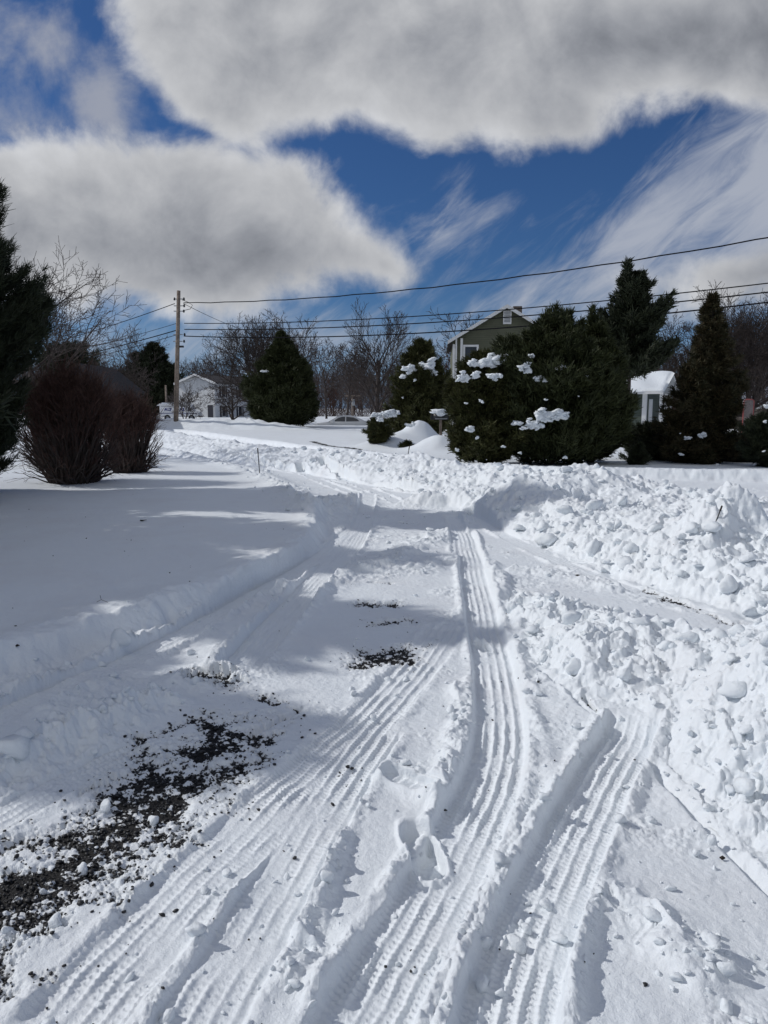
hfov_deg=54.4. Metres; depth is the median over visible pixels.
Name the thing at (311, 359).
bare tree
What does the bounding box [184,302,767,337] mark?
overhead wire
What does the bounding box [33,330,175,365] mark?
overhead wire
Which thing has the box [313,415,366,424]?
white sedan
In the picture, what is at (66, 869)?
gravel
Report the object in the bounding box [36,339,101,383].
dark cedar
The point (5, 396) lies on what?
pine tree
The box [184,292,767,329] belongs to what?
overhead wire
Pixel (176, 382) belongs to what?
utility pole
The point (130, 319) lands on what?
overhead wire
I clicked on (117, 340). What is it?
overhead wire
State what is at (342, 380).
woods
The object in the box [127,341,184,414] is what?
dark cedar
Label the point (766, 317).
bare tree
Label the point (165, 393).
thin pole
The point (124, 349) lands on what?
overhead wire
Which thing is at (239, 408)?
window
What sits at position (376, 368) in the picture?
bare tree
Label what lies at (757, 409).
tan house
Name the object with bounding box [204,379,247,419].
bare tree
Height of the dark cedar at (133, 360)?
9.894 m
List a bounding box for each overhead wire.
[25,323,175,361]
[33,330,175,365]
[39,335,174,368]
[51,303,174,342]
[184,237,767,302]
[184,283,767,323]
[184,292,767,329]
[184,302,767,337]
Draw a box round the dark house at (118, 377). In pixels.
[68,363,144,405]
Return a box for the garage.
[631,371,678,428]
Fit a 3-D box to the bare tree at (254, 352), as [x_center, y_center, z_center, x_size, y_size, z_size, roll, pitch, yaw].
[-10.629,-12.478,64.999,12.582,9.957,11.067,0,8,0]
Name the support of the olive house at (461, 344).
on the ground
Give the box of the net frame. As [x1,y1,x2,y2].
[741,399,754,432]
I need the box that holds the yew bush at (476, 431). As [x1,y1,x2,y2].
[440,347,534,462]
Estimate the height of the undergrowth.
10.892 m
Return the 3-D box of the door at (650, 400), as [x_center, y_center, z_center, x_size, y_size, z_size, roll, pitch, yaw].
[13.738,-4.642,38.580,0.028,2.349,0.900,5,9,30]
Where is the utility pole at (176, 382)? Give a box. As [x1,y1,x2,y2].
[173,290,185,421]
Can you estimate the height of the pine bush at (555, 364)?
4.840 m
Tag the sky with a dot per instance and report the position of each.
(204, 150)
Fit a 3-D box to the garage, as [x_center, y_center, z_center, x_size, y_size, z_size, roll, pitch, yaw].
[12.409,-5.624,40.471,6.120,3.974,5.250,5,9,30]
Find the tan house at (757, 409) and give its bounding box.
[741,387,767,415]
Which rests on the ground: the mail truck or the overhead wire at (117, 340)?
the mail truck
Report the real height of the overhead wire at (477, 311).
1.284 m
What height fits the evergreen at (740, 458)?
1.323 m
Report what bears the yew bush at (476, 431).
on the ground
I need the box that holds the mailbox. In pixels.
[430,409,448,434]
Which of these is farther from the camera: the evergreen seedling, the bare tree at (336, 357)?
the bare tree at (336, 357)
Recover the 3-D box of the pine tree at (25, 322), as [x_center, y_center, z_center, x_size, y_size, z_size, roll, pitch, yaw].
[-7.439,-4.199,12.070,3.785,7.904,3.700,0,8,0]
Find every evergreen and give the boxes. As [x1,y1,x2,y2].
[239,328,322,426]
[381,337,452,433]
[596,256,683,392]
[618,419,667,460]
[723,431,754,462]
[734,404,767,466]
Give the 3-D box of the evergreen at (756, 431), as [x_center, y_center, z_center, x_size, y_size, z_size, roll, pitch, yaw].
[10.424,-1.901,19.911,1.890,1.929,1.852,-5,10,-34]
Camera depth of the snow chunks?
3.52 m
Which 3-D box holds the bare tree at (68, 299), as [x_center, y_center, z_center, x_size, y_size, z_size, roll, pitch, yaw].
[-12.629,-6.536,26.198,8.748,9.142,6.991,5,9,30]
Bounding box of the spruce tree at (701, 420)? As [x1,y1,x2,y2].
[649,291,751,464]
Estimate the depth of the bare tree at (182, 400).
69.18 m
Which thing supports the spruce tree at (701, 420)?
on the ground
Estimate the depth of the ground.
3.51 m
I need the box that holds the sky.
[0,0,767,408]
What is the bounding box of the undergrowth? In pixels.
[11,365,754,416]
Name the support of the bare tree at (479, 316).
on the ground
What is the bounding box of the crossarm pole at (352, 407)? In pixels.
[344,395,358,415]
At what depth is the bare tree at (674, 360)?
53.62 m
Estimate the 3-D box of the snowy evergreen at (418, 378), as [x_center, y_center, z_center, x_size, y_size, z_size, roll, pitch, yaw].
[1.888,-5.758,35.384,3.785,5.088,3.825,-7,11,-43]
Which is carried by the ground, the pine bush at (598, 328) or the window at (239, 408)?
the pine bush at (598, 328)
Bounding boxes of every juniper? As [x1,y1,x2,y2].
[361,409,399,443]
[397,422,415,447]
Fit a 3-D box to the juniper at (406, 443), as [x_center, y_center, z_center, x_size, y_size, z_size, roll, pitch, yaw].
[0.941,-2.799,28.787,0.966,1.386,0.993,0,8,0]
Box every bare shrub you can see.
[6,341,144,484]
[7,370,49,466]
[101,376,173,472]
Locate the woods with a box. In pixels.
[12,322,764,416]
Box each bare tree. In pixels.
[0,234,146,440]
[89,353,159,402]
[164,382,210,418]
[180,312,331,413]
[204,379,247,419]
[262,309,327,374]
[303,335,347,418]
[328,344,370,414]
[340,297,418,412]
[426,310,482,367]
[436,343,449,373]
[657,309,700,409]
[691,281,767,431]
[727,297,767,411]
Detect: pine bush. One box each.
[484,300,642,464]
[580,302,640,462]
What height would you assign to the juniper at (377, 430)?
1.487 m
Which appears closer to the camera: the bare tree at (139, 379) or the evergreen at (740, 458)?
the evergreen at (740, 458)
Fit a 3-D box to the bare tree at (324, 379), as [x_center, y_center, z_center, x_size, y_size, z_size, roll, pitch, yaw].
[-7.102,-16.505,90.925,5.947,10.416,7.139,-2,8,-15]
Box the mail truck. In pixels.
[157,403,202,418]
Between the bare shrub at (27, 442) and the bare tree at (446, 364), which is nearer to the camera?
the bare shrub at (27, 442)
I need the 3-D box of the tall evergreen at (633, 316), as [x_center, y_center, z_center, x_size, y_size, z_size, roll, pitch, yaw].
[11.135,-6.965,32.699,3.736,8.118,3.927,4,9,27]
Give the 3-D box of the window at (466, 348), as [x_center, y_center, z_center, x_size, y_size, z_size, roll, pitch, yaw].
[5.143,-8.975,44.288,0.920,1.850,0.080,1,8,4]
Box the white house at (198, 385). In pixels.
[179,374,250,416]
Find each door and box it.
[208,405,212,416]
[648,399,652,421]
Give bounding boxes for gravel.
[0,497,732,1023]
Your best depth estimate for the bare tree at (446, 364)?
56.70 m
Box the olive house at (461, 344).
[446,304,535,424]
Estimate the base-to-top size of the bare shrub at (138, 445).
2.343 m
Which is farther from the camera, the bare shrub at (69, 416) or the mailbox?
the mailbox
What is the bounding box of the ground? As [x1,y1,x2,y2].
[0,408,767,1023]
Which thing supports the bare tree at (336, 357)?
on the ground
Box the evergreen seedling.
[625,441,652,464]
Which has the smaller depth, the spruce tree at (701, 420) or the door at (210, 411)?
the spruce tree at (701, 420)
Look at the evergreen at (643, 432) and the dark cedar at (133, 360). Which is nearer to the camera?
the evergreen at (643, 432)
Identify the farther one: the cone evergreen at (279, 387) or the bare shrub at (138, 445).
the cone evergreen at (279, 387)
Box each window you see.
[238,406,241,416]
[463,345,478,356]
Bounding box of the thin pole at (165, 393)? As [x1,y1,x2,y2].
[165,385,166,402]
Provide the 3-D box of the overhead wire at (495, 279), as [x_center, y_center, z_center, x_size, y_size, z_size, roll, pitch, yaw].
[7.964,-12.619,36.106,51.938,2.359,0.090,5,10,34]
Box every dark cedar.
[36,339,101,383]
[123,351,145,413]
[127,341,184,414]
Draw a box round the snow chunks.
[0,446,767,1023]
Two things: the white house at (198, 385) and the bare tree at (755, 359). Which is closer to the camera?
the bare tree at (755, 359)
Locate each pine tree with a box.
[0,177,62,477]
[0,387,19,454]
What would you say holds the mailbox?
on the ground

